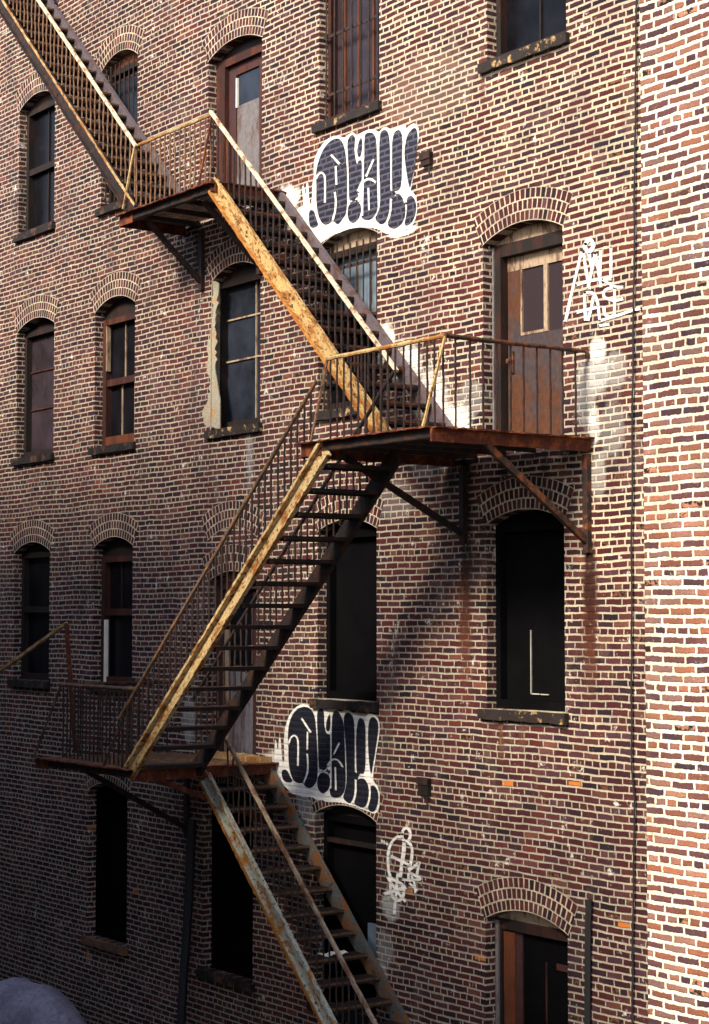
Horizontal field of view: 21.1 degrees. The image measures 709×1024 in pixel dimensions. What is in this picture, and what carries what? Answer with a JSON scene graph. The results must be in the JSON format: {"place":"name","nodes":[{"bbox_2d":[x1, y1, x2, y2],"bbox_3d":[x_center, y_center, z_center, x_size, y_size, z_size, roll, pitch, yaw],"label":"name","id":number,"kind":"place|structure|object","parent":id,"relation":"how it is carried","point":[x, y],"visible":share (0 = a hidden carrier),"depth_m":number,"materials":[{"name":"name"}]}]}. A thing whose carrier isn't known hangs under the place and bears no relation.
{"place":"outdoors","nodes":[
{"label":"outdoors","id":0,"kind":"place"},
{"bbox_2d":[318,950,347,956],"bbox_3d":[-0.242,4.700,20.298,0.321,0.040,0.143,2,-4,-35],"label":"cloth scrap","id":1,"kind":"object","parent":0,"point":[332,953],"visible":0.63,"depth_m":20.28,"materials":[{"name":"white fabric"}]},
{"label":"ground","id":2,"kind":"structure","parent":0,"visible":0},
{"bbox_2d":[0,977,85,1023],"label":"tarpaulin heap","id":3,"kind":"object","parent":2,"relation":"on","point":[24,1001],"visible":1,"depth_m":24.42,"materials":[{"name":"grey fabric"}]},
{"bbox_2d":[199,736,411,1023],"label":"stair flight","id":4,"kind":"object","parent":2,"relation":"on","point":[323,1010],"visible":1,"depth_m":20.54,"materials":[{"name":"brown metal"}]},
{"bbox_2d":[0,0,647,1023],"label":"brick building","id":5,"kind":"structure","parent":2,"relation":"on","point":[150,398],"depth_m":21.31,"materials":[{"name":"brick"}]},
{"bbox_2d":[7,543,49,688],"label":"window","id":6,"kind":"structure","parent":5,"relation":"in","point":[36,559],"depth_m":27.83,"materials":[{"name":"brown wood"}]},
{"bbox_2d":[10,318,54,465],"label":"window","id":7,"kind":"structure","parent":5,"relation":"in","point":[39,340],"depth_m":27.97,"materials":[{"name":"brown wood"}]},
{"bbox_2d":[13,93,55,242],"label":"window","id":8,"kind":"structure","parent":5,"relation":"in","point":[41,117],"depth_m":28.17,"materials":[{"name":"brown wood"}]},
{"bbox_2d":[81,785,127,955],"bbox_3d":[-3.215,4.726,25.484,0.341,2.199,1.235,2,-4,-35],"label":"window","id":9,"kind":"structure","parent":5,"relation":"in","point":[111,806],"depth_m":25.71,"materials":[{"name":"black glass"}]},
{"bbox_2d":[87,538,133,693],"bbox_3d":[-3.158,1.376,25.590,0.342,2.079,1.241,2,-4,-35],"label":"window","id":10,"kind":"structure","parent":5,"relation":"in","point":[117,559],"depth_m":25.81,"materials":[{"name":"brown wood"}]},
{"bbox_2d":[88,297,135,455],"bbox_3d":[-3.156,-1.849,25.768,0.343,2.119,1.262,2,-4,-35],"label":"window","id":11,"kind":"structure","parent":5,"relation":"in","point":[118,405],"depth_m":25.96,"materials":[{"name":"brown wood"}]},
{"bbox_2d":[95,51,137,216],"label":"window","id":12,"kind":"structure","parent":5,"relation":"in","point":[124,77],"depth_m":25.98,"materials":[{"name":"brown wood"}]},
{"bbox_2d":[31,681,278,836],"bbox_3d":[-2.392,2.998,22.530,1.970,1.936,2.509,2,-4,-35],"label":"fire escape landing","id":13,"kind":"object","parent":5,"relation":"attached to","point":[94,766],"visible":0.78,"depth_m":22.32,"materials":[{"name":"metal"}]},
{"bbox_2d":[0,622,76,752],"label":"handrail pole","id":14,"kind":"object","parent":13,"relation":"attached to","point":[65,625],"visible":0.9,"depth_m":24.01,"materials":[{"name":"red metal"}]},
{"bbox_2d":[118,370,402,779],"bbox_3d":[-1.117,0.801,19.982,0.918,4.233,4.221,2,-4,-35],"label":"stair flight","id":15,"kind":"object","parent":13,"relation":"on","point":[285,514],"visible":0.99,"depth_m":19.78,"materials":[{"name":"metal"}]},
{"bbox_2d":[177,819,195,1023],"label":"downpipe","id":16,"kind":"object","parent":5,"relation":"attached to","point":[187,920],"visible":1,"depth_m":23.50,"materials":[{"name":"black metal"}]},
{"bbox_2d":[115,114,285,290],"bbox_3d":[-1.887,-3.710,23.014,1.018,1.786,2.361,2,-4,-35],"label":"fire escape landing","id":17,"kind":"object","parent":5,"relation":"attached to","point":[174,213],"visible":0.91,"depth_m":23.10,"materials":[{"name":"metal"}]},
{"bbox_2d":[0,0,193,226],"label":"stair flight","id":18,"kind":"object","parent":17,"relation":"on","point":[36,26],"visible":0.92,"depth_m":25.31,"materials":[{"name":"metal"}]},
{"bbox_2d":[196,784,254,992],"bbox_3d":[-1.446,4.476,22.998,0.343,2.399,1.281,2,-4,-35],"label":"window","id":19,"kind":"structure","parent":5,"relation":"in","point":[232,894],"depth_m":23.20,"materials":[{"name":"black glass"}]},
{"bbox_2d":[202,263,261,438],"bbox_3d":[-1.407,-1.972,23.304,0.343,2.109,1.402,2,-4,-35],"label":"window","id":20,"kind":"structure","parent":5,"relation":"in","point":[232,407],"depth_m":23.50,"materials":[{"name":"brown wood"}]},
{"bbox_2d":[194,572,271,762],"bbox_3d":[-1.343,1.858,22.922,0.472,2.300,1.520,2,-4,-35],"label":"door","id":21,"kind":"structure","parent":5,"relation":"in","point":[242,736],"depth_m":23.15,"materials":[{"name":"beige wood"}]},
{"bbox_2d":[216,37,261,214],"bbox_3d":[-1.300,-4.741,23.484,0.180,2.138,1.248,2,-4,-35],"label":"door","id":22,"kind":"structure","parent":5,"relation":"in","point":[239,74],"depth_m":23.59,"materials":[{"name":"brown wood"}]},
{"bbox_2d":[307,805,378,1023],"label":"window","id":23,"kind":"structure","parent":5,"relation":"in","point":[349,833],"depth_m":21.15,"materials":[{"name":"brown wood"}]},
{"bbox_2d":[309,522,378,711],"bbox_3d":[-0.008,1.138,21.154,0.343,2.109,1.268,2,-4,-35],"label":"window","id":24,"kind":"structure","parent":5,"relation":"in","point":[351,640],"depth_m":21.29,"materials":[{"name":"black glass"}]},
{"bbox_2d":[312,229,379,421],"bbox_3d":[-0.002,-2.103,21.327,0.342,2.108,1.276,2,-4,-35],"label":"window","id":25,"kind":"structure","parent":5,"relation":"in","point":[355,254],"depth_m":21.37,"materials":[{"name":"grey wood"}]},
{"bbox_2d":[311,0,381,133],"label":"window","id":26,"kind":"structure","parent":5,"relation":"in","point":[353,25],"depth_m":21.60,"materials":[{"name":"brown wood"}]},
{"bbox_2d":[416,777,430,804],"bbox_3d":[0.722,2.894,19.782,0.061,0.285,0.186,2,-4,-35],"label":"wall box","id":27,"kind":"object","parent":5,"relation":"attached to","point":[424,785],"visible":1,"depth_m":19.74,"materials":[{"name":"brown metal"}]},
{"bbox_2d":[419,150,432,173],"bbox_3d":[0.757,-3.675,20.100,0.061,0.242,0.180,2,-4,-35],"label":"wall box","id":28,"kind":"object","parent":5,"relation":"attached to","point":[425,158],"visible":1,"depth_m":20.06,"materials":[{"name":"brown metal"}]},
{"bbox_2d":[295,333,594,552],"bbox_3d":[0.841,-0.567,18.164,1.970,1.926,2.132,2,-4,-35],"label":"fire escape landing","id":29,"kind":"object","parent":5,"relation":"attached to","point":[443,445],"visible":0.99,"depth_m":17.75,"materials":[{"name":"metal"}]},
{"bbox_2d":[208,110,452,453],"bbox_3d":[-0.294,-2.604,20.716,0.930,4.264,3.709,2,-4,-35],"label":"stair flight","id":30,"kind":"object","parent":29,"relation":"on","point":[303,315],"visible":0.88,"depth_m":20.68,"materials":[{"name":"yellow paint"}]},
{"bbox_2d":[477,510,568,724],"bbox_3d":[1.741,1.012,18.689,0.343,2.074,1.309,2,-4,-35],"label":"window","id":31,"kind":"structure","parent":5,"relation":"in","point":[530,587],"depth_m":18.82,"materials":[{"name":"black glass"}]},
{"bbox_2d":[477,0,569,73],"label":"window","id":32,"kind":"structure","parent":5,"relation":"in","point":[525,29],"depth_m":19.13,"materials":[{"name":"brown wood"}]},
{"bbox_2d":[492,222,562,434],"bbox_3d":[1.814,-1.748,18.899,0.200,2.228,1.205,2,-4,-35],"label":"door","id":33,"kind":"structure","parent":5,"relation":"in","point":[527,265],"depth_m":19.02,"materials":[{"name":"brown wood"}]},
{"bbox_2d":[495,911,567,1023],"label":"door","id":34,"kind":"structure","parent":5,"relation":"in","point":[531,952],"depth_m":18.65,"materials":[{"name":"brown wood"}]},
{"bbox_2d":[584,899,591,1023],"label":"pipe","id":35,"kind":"object","parent":5,"relation":"attached to","point":[587,966],"visible":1,"depth_m":17.64,"materials":[{"name":"metal"}]},
{"bbox_2d":[630,0,636,1023],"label":"cable","id":36,"kind":"object","parent":5,"relation":"attached to","point":[632,512],"visible":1,"depth_m":17.39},
{"bbox_2d":[640,0,708,1023],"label":"neighbour building","id":37,"kind":"structure","parent":2,"relation":"on","point":[674,60],"depth_m":13.61,"materials":[{"name":"orange brick"}]}
]}

